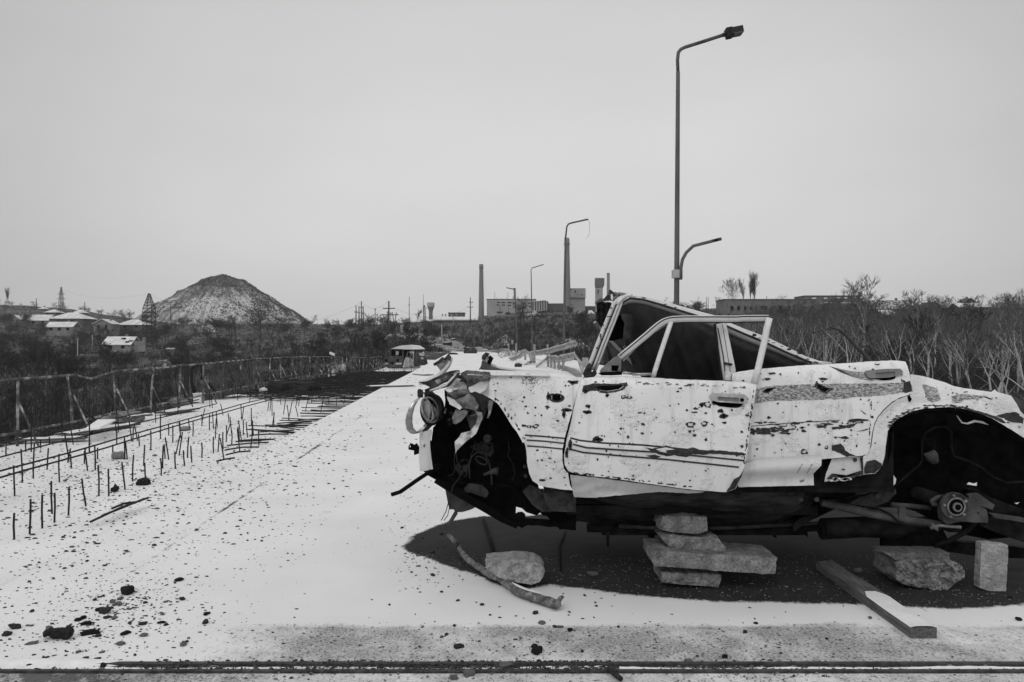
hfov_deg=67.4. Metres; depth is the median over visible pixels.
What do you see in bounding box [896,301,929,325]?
bare tree
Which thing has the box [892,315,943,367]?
bare tree
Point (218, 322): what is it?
bare shrub
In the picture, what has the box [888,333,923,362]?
bare tree
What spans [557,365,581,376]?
broken kerb
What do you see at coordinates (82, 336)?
bare shrub
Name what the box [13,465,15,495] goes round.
steel bar
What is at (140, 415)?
snowy board
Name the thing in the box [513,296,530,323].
bare tree
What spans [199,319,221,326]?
bare shrub
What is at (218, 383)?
birch tree
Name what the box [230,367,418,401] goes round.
undergrowth
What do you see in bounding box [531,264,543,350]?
street lamp
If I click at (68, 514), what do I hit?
steel bar
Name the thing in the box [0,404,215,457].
long steel bar
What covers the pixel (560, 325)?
bare shrub
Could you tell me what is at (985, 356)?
birch tree
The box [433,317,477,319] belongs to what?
shed roof
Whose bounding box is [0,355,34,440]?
bare tree
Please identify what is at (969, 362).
bare tree
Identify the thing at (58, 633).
snowy asphalt lump
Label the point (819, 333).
birch tree
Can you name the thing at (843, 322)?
birch tree
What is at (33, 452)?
steel bar
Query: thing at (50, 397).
bare tree
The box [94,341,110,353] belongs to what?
bare shrub
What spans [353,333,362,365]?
bent lamp
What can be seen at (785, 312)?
bare tree
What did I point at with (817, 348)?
birch tree
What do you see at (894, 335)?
birch tree
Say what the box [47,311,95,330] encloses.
village house
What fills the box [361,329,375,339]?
bare shrub
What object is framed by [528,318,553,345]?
bare shrub
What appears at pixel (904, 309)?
bare tree
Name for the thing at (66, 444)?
steel bar
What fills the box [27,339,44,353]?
bare shrub
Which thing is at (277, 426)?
steel bar
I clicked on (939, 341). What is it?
birch tree
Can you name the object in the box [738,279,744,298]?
poplar tree
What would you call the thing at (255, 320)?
bare tree
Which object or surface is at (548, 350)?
crash barrier
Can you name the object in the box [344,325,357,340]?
bare tree
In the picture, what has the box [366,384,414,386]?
snowy sheet
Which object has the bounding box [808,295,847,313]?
bare tree
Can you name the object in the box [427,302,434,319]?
water tower
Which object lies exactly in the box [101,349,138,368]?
bare shrub
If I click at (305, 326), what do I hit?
bare shrub
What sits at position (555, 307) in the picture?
gallery
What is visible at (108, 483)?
steel bar
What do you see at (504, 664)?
stone
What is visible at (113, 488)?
black lump
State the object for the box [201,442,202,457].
steel bar
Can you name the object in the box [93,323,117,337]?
bare tree
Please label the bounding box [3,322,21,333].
bare shrub
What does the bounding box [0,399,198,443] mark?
long steel bar
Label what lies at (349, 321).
bare shrub
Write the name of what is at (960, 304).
village house
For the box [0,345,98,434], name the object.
bare tree
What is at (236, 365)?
bare shrub
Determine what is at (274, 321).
bare tree
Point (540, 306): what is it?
striped hall
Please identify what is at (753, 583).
ground grit
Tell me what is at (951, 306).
bare tree
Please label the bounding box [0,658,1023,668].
snow drift
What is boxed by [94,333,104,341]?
bare shrub
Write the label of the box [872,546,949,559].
wooden board
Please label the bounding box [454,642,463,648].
stone
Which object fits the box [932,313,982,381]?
birch tree
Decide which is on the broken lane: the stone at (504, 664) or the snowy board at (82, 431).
the snowy board at (82, 431)
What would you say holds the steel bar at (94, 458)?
on the broken lane
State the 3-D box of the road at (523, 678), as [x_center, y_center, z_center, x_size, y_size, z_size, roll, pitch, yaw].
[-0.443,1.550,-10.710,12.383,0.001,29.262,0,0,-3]
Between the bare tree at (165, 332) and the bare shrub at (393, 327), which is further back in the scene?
the bare shrub at (393, 327)
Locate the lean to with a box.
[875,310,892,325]
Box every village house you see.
[12,313,22,322]
[27,313,54,324]
[44,308,63,315]
[46,320,81,336]
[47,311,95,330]
[74,308,88,315]
[92,317,120,336]
[102,334,141,354]
[119,318,150,334]
[864,298,917,313]
[947,301,998,310]
[958,297,976,302]
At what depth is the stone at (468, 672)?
3.55 m
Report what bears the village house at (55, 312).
on the terrain
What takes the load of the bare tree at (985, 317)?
on the terrain
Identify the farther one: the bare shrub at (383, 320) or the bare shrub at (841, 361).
the bare shrub at (383, 320)
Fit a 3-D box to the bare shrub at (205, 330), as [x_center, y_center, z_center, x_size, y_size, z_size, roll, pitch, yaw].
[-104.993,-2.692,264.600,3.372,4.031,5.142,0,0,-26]
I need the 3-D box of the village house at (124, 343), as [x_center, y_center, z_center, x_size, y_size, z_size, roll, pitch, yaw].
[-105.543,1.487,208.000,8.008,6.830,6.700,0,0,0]
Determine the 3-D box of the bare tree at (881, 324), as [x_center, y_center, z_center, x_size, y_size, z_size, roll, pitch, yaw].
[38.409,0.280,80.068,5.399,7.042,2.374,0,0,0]
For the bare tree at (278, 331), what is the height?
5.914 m
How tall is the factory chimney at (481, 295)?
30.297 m
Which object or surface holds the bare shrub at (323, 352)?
on the terrain
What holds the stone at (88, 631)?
on the road at (348, 586)
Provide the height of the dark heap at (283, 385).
0.722 m
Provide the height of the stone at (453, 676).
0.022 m
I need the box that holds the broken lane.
[0,360,433,584]
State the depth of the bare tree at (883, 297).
192.76 m
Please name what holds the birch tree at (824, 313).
on the terrain
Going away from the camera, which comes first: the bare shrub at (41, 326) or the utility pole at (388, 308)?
the utility pole at (388, 308)
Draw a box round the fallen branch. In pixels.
[447,534,563,608]
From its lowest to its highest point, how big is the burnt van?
1.710 m
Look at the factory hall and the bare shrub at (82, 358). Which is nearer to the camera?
the bare shrub at (82, 358)
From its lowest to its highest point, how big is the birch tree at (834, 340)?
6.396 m
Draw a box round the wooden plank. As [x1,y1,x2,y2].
[816,560,936,637]
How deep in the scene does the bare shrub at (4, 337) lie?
209.24 m
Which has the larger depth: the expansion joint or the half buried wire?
the half buried wire
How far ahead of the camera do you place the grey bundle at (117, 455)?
10.48 m
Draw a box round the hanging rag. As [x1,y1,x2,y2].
[208,382,215,396]
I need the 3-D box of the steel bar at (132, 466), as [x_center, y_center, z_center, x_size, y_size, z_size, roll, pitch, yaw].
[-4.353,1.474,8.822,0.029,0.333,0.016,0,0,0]
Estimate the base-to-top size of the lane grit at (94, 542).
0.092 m
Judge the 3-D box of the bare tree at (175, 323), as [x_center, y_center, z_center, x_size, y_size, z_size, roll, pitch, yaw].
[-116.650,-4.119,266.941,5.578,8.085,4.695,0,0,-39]
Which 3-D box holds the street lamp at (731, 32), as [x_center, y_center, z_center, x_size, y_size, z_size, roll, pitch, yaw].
[5.271,-3.436,20.695,1.873,10.032,0.350,0,0,0]
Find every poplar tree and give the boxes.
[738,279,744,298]
[748,270,755,298]
[748,271,756,298]
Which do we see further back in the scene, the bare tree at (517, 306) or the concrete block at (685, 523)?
the bare tree at (517, 306)
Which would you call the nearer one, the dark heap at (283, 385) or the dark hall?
the dark heap at (283, 385)
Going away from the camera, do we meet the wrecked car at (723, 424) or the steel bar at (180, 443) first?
the wrecked car at (723, 424)
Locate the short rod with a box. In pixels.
[607,666,622,680]
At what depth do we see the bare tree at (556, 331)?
108.28 m
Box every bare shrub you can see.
[0,312,15,323]
[0,314,14,324]
[0,332,16,342]
[0,368,40,409]
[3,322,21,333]
[6,334,22,346]
[11,344,52,368]
[17,332,38,346]
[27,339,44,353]
[32,323,48,333]
[39,340,73,358]
[50,349,97,373]
[64,347,85,357]
[68,339,85,349]
[77,330,87,341]
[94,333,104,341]
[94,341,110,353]
[97,345,137,369]
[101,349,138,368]
[123,328,143,335]
[143,334,159,342]
[159,344,172,352]
[161,347,193,367]
[168,339,189,354]
[168,351,205,373]
[169,335,189,351]
[176,316,194,326]
[198,334,232,350]
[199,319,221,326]
[200,352,229,364]
[203,328,210,337]
[209,318,229,330]
[209,336,228,350]
[215,339,236,359]
[216,350,238,372]
[222,356,249,374]
[261,349,280,366]
[280,323,287,334]
[282,334,296,341]
[290,342,301,350]
[299,334,331,355]
[300,320,312,328]
[313,336,329,347]
[313,346,335,362]
[316,330,327,338]
[319,329,350,352]
[329,325,345,338]
[345,318,358,326]
[348,328,389,355]
[354,326,364,332]
[357,317,374,326]
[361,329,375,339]
[376,315,391,324]
[379,328,394,334]
[384,321,406,335]
[399,317,411,326]
[399,322,433,344]
[417,333,438,345]
[421,326,446,339]
[427,325,450,337]
[487,331,526,354]
[491,334,514,347]
[496,316,536,349]
[501,340,531,356]
[511,321,536,346]
[513,336,542,349]
[524,333,569,354]
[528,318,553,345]
[551,317,577,331]
[556,338,589,349]
[557,327,583,341]
[566,305,573,314]
[566,320,597,341]
[567,344,605,364]
[575,309,593,325]
[580,319,596,334]
[691,300,707,309]
[770,328,811,350]
[788,334,834,363]
[791,331,856,364]
[826,336,909,363]
[840,333,890,361]
[862,334,932,375]
[863,347,884,360]
[886,328,936,356]
[912,331,944,363]
[930,338,995,379]
[936,356,997,389]
[954,360,1000,389]
[963,320,995,361]
[972,337,1017,372]
[979,349,1023,398]
[986,339,1023,370]
[987,343,1023,374]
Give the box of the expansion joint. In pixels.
[0,661,1023,673]
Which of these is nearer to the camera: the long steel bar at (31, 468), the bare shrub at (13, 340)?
the long steel bar at (31, 468)
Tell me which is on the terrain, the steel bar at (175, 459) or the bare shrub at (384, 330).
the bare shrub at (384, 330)
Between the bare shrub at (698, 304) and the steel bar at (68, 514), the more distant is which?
the bare shrub at (698, 304)
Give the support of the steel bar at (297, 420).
on the broken lane
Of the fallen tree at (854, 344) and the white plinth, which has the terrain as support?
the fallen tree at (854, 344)
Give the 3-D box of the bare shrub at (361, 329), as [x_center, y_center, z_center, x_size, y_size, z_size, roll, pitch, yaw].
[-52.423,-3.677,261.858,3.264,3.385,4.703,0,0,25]
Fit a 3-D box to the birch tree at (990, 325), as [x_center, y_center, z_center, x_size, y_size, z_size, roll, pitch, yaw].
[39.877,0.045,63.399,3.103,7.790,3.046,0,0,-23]
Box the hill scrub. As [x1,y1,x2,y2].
[152,274,307,323]
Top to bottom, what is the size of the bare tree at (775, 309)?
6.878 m
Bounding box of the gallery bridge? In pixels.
[585,306,594,312]
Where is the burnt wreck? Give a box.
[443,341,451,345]
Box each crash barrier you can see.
[499,343,516,356]
[508,350,532,361]
[524,340,577,362]
[536,356,546,366]
[546,351,574,370]
[574,351,584,373]
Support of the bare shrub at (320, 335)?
on the terrain
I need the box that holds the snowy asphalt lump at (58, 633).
[42,627,73,639]
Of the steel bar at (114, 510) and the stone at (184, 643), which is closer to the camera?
the stone at (184, 643)
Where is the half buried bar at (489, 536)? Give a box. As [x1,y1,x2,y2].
[482,519,494,552]
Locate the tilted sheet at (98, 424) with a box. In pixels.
[84,419,115,430]
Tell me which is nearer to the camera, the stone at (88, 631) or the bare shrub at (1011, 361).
the stone at (88, 631)
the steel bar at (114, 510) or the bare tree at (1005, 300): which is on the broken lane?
the steel bar at (114, 510)
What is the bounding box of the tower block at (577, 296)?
[570,288,585,312]
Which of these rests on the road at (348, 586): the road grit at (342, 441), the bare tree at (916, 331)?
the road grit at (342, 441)
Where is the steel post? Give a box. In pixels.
[184,349,188,404]
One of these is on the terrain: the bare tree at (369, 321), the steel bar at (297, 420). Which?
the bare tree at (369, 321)
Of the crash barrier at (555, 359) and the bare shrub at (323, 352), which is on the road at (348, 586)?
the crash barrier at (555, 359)
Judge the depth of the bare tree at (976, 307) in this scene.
183.96 m
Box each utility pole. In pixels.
[382,301,397,333]
[467,297,472,322]
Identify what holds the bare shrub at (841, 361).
on the terrain
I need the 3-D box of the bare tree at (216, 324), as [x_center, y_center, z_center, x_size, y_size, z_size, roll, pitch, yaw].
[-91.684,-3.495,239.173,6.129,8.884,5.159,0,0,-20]
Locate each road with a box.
[0,352,1023,660]
[0,674,1023,681]
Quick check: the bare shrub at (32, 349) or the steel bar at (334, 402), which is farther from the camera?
the bare shrub at (32, 349)
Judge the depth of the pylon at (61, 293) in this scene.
430.09 m
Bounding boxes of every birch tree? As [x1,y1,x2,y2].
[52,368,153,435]
[167,368,238,406]
[170,358,254,407]
[198,371,268,402]
[227,349,268,390]
[567,326,585,350]
[718,277,736,298]
[724,281,742,298]
[726,284,743,298]
[729,301,785,339]
[735,307,778,337]
[742,322,780,340]
[747,305,803,343]
[750,304,791,340]
[756,304,827,349]
[773,332,813,356]
[776,317,799,347]
[782,299,823,363]
[795,334,818,352]
[797,297,854,360]
[798,312,846,359]
[798,325,830,364]
[801,315,861,362]
[803,333,839,361]
[805,314,859,363]
[813,308,883,363]
[821,306,869,359]
[826,296,858,355]
[830,273,880,361]
[853,319,886,352]
[854,301,952,374]
[860,319,913,360]
[869,308,909,357]
[885,303,940,371]
[896,289,950,374]
[909,320,948,378]
[923,294,976,374]
[927,328,965,385]
[930,316,955,364]
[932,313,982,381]
[933,307,1003,388]
[945,319,985,383]
[945,320,1023,389]
[958,308,1023,398]
[963,321,1023,394]
[973,297,1004,372]
[978,303,1023,391]
[987,293,1023,391]
[988,298,1023,388]
[1002,288,1023,381]
[1013,332,1023,362]
[1016,339,1023,393]
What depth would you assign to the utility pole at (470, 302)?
279.83 m
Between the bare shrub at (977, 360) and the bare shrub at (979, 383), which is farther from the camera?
the bare shrub at (977, 360)
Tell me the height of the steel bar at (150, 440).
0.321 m
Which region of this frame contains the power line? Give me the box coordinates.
[158,298,359,326]
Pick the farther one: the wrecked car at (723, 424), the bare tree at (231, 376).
the bare tree at (231, 376)
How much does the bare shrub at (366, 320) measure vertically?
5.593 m
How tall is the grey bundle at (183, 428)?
0.066 m
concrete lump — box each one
[485,551,544,584]
[873,549,964,589]
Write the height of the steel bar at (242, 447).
0.050 m
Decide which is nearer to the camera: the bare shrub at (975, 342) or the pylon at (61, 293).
the bare shrub at (975, 342)
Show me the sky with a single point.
(326, 157)
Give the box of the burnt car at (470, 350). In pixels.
[463,346,476,352]
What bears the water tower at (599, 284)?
on the terrain
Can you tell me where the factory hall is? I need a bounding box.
[486,299,535,315]
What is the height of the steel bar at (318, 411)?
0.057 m
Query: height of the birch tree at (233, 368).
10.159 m
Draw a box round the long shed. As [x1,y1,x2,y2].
[434,320,477,322]
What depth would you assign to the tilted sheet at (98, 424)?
12.75 m
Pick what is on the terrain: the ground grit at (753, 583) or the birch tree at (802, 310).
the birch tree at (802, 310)
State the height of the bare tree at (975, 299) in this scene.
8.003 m
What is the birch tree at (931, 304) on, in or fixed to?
on the terrain
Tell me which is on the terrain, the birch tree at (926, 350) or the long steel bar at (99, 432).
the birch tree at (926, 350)
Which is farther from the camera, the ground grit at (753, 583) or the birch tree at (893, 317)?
the birch tree at (893, 317)
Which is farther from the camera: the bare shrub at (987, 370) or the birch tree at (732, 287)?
the birch tree at (732, 287)
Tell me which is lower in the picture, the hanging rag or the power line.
the hanging rag
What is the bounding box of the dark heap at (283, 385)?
[268,379,320,393]
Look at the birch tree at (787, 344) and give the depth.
58.17 m
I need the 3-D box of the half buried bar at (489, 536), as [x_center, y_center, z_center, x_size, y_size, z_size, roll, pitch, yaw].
[-0.184,1.538,6.072,0.027,0.028,1.060,0,0,-6]
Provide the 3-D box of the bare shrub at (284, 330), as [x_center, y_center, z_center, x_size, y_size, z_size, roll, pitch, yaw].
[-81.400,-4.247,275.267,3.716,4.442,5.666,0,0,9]
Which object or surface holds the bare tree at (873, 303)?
on the terrain
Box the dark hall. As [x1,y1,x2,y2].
[448,312,465,316]
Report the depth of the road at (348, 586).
4.81 m
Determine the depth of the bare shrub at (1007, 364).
69.83 m
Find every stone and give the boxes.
[2,630,12,636]
[9,623,20,629]
[82,629,94,634]
[98,663,106,667]
[99,607,110,613]
[115,640,124,645]
[120,630,128,635]
[122,585,134,595]
[173,577,183,580]
[180,641,187,645]
[450,673,457,679]
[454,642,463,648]
[461,668,474,676]
[499,661,514,668]
[530,645,543,655]
[587,571,597,575]
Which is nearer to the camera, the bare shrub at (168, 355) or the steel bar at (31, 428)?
the steel bar at (31, 428)
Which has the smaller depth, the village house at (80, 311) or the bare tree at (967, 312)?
the bare tree at (967, 312)
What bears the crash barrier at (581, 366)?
on the road at (348, 586)
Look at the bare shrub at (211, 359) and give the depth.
142.62 m
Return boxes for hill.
[134,275,302,323]
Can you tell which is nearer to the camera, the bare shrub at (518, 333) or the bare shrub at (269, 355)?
the bare shrub at (518, 333)
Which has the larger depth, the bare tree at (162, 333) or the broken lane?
the bare tree at (162, 333)
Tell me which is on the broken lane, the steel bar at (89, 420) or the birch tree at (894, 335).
the steel bar at (89, 420)
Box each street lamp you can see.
[506,287,517,352]
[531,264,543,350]
[562,219,589,354]
[672,25,743,305]
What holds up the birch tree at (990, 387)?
on the terrain
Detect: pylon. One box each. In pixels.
[58,287,64,311]
[142,293,155,347]
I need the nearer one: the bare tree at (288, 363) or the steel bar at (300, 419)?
the steel bar at (300, 419)
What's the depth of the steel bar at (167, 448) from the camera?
10.38 m
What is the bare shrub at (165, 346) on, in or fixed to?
on the terrain
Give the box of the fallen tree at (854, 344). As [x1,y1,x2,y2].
[826,322,871,361]
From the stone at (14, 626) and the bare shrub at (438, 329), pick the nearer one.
the stone at (14, 626)
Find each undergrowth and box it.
[0,306,1023,446]
[0,349,1023,445]
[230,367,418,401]
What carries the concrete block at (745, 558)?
on the concrete block at (689, 576)
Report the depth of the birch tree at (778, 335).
72.96 m
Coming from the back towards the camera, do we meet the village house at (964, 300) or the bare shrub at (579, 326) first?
the village house at (964, 300)
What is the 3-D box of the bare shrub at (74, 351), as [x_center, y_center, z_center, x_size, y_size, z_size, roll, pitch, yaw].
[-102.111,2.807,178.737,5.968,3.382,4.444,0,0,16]
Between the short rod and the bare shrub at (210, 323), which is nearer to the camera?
the short rod
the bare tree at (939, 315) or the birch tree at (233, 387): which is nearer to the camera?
the birch tree at (233, 387)
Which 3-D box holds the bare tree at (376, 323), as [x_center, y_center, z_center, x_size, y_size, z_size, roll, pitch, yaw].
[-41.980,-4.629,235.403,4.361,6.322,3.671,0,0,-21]
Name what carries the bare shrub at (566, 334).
on the terrain
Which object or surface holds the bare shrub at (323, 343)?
on the terrain
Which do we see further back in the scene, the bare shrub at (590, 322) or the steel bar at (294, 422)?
the bare shrub at (590, 322)
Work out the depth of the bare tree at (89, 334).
246.46 m
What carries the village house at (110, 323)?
on the terrain
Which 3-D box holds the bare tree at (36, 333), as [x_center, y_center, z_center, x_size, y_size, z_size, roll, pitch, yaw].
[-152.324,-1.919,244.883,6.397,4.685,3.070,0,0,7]
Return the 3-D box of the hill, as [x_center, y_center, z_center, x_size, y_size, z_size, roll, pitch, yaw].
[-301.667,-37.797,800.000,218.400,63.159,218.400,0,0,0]
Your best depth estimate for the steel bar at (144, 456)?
9.85 m
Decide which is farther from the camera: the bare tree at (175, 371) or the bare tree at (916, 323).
the bare tree at (175, 371)
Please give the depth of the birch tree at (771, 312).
60.52 m
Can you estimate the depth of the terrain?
214.13 m
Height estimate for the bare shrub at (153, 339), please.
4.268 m
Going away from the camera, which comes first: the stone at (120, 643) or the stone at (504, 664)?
the stone at (504, 664)
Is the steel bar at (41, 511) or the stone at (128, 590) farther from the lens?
the steel bar at (41, 511)
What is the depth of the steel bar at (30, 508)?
6.43 m
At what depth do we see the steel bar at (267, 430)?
13.12 m
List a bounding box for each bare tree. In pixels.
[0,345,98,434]
[0,347,54,442]
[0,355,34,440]
[0,366,87,445]
[0,373,92,446]
[5,324,31,338]
[20,369,96,433]
[23,312,33,323]
[26,328,44,338]
[33,327,52,346]
[53,356,91,422]
[77,329,99,342]
[81,332,97,350]
[88,364,130,413]
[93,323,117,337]
[96,325,105,337]
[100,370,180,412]
[146,321,173,345]
[153,321,176,344]
[159,364,189,408]
[173,318,184,335]
[173,331,197,339]
[208,316,223,337]
[214,312,244,341]
[224,365,254,393]
[234,308,270,338]
[252,321,264,342]
[256,318,284,337]
[266,349,315,381]
[272,325,284,337]
[275,317,284,337]
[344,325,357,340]
[364,313,375,334]
[371,316,382,327]
[417,317,440,328]
[512,296,528,322]
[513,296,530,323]
[550,326,559,342]
[575,331,589,354]
[766,300,783,315]
[772,294,808,330]
[777,300,793,322]
[781,317,822,358]
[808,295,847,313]
[834,294,874,308]
[856,299,885,319]
[857,314,939,377]
[860,311,906,354]
[871,293,888,312]
[886,295,917,330]
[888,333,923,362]
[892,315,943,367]
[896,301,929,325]
[905,306,993,388]
[919,300,956,327]
[922,294,952,314]
[939,294,956,314]
[945,304,957,327]
[949,303,978,327]
[957,296,980,320]
[960,294,986,324]
[969,310,1000,325]
[997,297,1023,329]
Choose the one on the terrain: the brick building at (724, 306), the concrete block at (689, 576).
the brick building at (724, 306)
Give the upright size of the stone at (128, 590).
0.048 m
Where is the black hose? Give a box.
[189,365,204,392]
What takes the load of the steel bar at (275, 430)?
on the broken lane
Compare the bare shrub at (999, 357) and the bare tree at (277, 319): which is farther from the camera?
the bare tree at (277, 319)
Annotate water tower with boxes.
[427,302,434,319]
[595,278,603,311]
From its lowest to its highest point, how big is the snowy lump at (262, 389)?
0.275 m
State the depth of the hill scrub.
770.29 m
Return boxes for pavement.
[509,351,1018,503]
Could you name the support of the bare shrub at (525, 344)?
on the terrain
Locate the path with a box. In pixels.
[396,333,492,350]
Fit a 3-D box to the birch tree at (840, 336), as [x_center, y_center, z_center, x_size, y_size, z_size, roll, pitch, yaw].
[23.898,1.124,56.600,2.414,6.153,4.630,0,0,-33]
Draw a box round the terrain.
[0,305,1023,446]
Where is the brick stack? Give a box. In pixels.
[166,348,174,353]
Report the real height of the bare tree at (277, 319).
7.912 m
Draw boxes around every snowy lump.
[259,387,267,392]
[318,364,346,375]
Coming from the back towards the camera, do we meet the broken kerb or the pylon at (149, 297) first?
the pylon at (149, 297)
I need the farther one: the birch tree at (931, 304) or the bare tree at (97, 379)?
the bare tree at (97, 379)
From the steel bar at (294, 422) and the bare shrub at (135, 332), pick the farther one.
the bare shrub at (135, 332)
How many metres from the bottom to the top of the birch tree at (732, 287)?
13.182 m
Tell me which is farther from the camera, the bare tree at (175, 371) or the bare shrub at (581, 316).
the bare shrub at (581, 316)
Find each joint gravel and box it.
[0,652,1023,681]
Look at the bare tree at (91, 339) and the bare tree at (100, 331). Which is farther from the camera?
the bare tree at (100, 331)
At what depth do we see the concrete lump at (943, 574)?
4.78 m
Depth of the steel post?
24.00 m
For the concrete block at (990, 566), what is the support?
on the road at (348, 586)
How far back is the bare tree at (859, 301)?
186.45 m
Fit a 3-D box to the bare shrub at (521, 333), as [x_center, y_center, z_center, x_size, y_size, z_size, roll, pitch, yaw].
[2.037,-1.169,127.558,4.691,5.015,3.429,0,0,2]
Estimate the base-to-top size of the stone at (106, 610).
0.033 m
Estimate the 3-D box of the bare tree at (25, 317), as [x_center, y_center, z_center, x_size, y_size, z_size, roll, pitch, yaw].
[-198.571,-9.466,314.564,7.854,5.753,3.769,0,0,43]
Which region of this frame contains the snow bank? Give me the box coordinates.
[387,365,420,368]
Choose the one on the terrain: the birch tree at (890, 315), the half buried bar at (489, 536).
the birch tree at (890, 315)
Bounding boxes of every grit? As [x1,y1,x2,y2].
[0,399,407,592]
[0,418,999,680]
[214,364,565,489]
[426,553,1020,608]
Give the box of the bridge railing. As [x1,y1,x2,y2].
[0,356,385,446]
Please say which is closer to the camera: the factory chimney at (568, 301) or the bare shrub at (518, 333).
the bare shrub at (518, 333)
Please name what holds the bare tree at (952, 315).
on the terrain
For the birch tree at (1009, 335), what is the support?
on the terrain
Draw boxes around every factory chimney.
[478,264,483,317]
[563,238,570,313]
[607,273,609,300]
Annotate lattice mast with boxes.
[422,306,426,322]
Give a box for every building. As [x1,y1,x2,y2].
[715,299,855,314]
[794,295,858,298]
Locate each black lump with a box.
[110,485,118,491]
[136,476,150,485]
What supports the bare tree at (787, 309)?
on the terrain
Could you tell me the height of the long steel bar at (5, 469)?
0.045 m
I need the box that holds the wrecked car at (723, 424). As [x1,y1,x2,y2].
[391,290,1023,558]
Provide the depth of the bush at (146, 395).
39.29 m
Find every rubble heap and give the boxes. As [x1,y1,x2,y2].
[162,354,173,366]
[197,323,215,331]
[525,310,540,316]
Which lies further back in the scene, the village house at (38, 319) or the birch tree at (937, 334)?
the village house at (38, 319)
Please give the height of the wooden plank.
0.063 m
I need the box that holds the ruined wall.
[133,337,145,351]
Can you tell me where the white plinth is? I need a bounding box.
[192,393,204,401]
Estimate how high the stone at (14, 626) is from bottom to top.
0.030 m
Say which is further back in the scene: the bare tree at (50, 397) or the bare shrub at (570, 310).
the bare shrub at (570, 310)
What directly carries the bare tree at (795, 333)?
on the terrain
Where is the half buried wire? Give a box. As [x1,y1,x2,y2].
[559,531,565,571]
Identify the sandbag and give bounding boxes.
[101,410,145,423]
[169,398,189,405]
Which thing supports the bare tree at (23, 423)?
on the terrain
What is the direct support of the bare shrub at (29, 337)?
on the terrain
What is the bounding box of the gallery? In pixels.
[548,303,562,311]
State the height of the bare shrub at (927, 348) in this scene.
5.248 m
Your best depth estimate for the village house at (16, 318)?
330.00 m
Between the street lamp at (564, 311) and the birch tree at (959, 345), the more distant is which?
the street lamp at (564, 311)
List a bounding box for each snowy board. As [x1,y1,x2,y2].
[13,436,87,441]
[54,422,140,435]
[122,413,152,418]
[154,407,199,413]
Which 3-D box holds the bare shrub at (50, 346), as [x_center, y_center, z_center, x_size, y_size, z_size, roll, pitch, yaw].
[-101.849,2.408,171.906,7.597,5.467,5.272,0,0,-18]
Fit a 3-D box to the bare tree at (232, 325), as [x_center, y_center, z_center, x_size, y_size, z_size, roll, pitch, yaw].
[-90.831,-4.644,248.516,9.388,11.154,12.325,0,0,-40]
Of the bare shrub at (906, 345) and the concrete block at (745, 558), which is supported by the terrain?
the bare shrub at (906, 345)
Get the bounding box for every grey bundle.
[111,452,123,458]
[181,426,190,430]
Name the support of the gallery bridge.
on the terrain
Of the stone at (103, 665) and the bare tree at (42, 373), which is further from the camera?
the bare tree at (42, 373)
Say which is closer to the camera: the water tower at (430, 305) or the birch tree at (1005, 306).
the birch tree at (1005, 306)
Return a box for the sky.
[0,0,1023,323]
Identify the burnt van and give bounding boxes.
[384,345,427,367]
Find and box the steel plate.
[582,358,587,367]
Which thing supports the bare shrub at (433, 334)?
on the terrain
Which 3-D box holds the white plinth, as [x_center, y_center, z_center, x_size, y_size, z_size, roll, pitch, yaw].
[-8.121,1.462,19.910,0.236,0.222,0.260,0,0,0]
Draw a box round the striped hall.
[532,300,548,311]
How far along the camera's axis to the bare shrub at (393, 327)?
242.50 m
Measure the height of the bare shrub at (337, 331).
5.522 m
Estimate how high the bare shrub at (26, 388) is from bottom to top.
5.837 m
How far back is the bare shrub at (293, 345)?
175.47 m
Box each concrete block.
[643,538,776,573]
[653,513,707,533]
[653,564,720,587]
[654,525,725,550]
[974,540,1007,590]
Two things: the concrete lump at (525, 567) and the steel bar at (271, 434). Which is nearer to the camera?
the concrete lump at (525, 567)
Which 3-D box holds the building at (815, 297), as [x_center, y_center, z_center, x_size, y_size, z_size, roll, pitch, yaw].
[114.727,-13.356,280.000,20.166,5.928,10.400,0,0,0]
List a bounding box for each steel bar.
[0,388,300,471]
[0,389,306,477]
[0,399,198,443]
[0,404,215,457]
[12,513,14,539]
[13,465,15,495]
[20,449,22,482]
[29,499,31,533]
[30,407,31,451]
[32,442,34,466]
[41,494,42,528]
[46,448,48,469]
[50,481,52,513]
[53,493,55,522]
[58,454,59,481]
[61,400,62,432]
[64,434,69,460]
[67,487,69,515]
[81,478,86,505]
[84,448,87,470]
[88,404,89,450]
[89,497,148,522]
[94,446,95,469]
[97,465,99,494]
[107,469,109,495]
[111,501,133,508]
[121,462,125,489]
[124,437,125,459]
[132,455,133,480]
[143,445,144,465]
[150,431,151,449]
[162,445,163,467]
[165,437,168,459]
[174,452,175,468]
[179,432,182,455]
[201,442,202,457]
[216,457,234,461]
[225,446,258,450]
[226,450,250,454]
[228,441,268,445]
[235,438,274,441]
[247,429,292,433]
[248,425,304,427]
[249,433,288,435]
[259,430,293,432]
[277,421,311,423]
[279,420,316,420]
[282,418,319,419]
[301,407,340,408]
[302,410,333,411]
[307,403,348,404]
[311,401,352,402]
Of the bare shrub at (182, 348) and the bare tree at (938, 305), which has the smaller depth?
the bare tree at (938, 305)

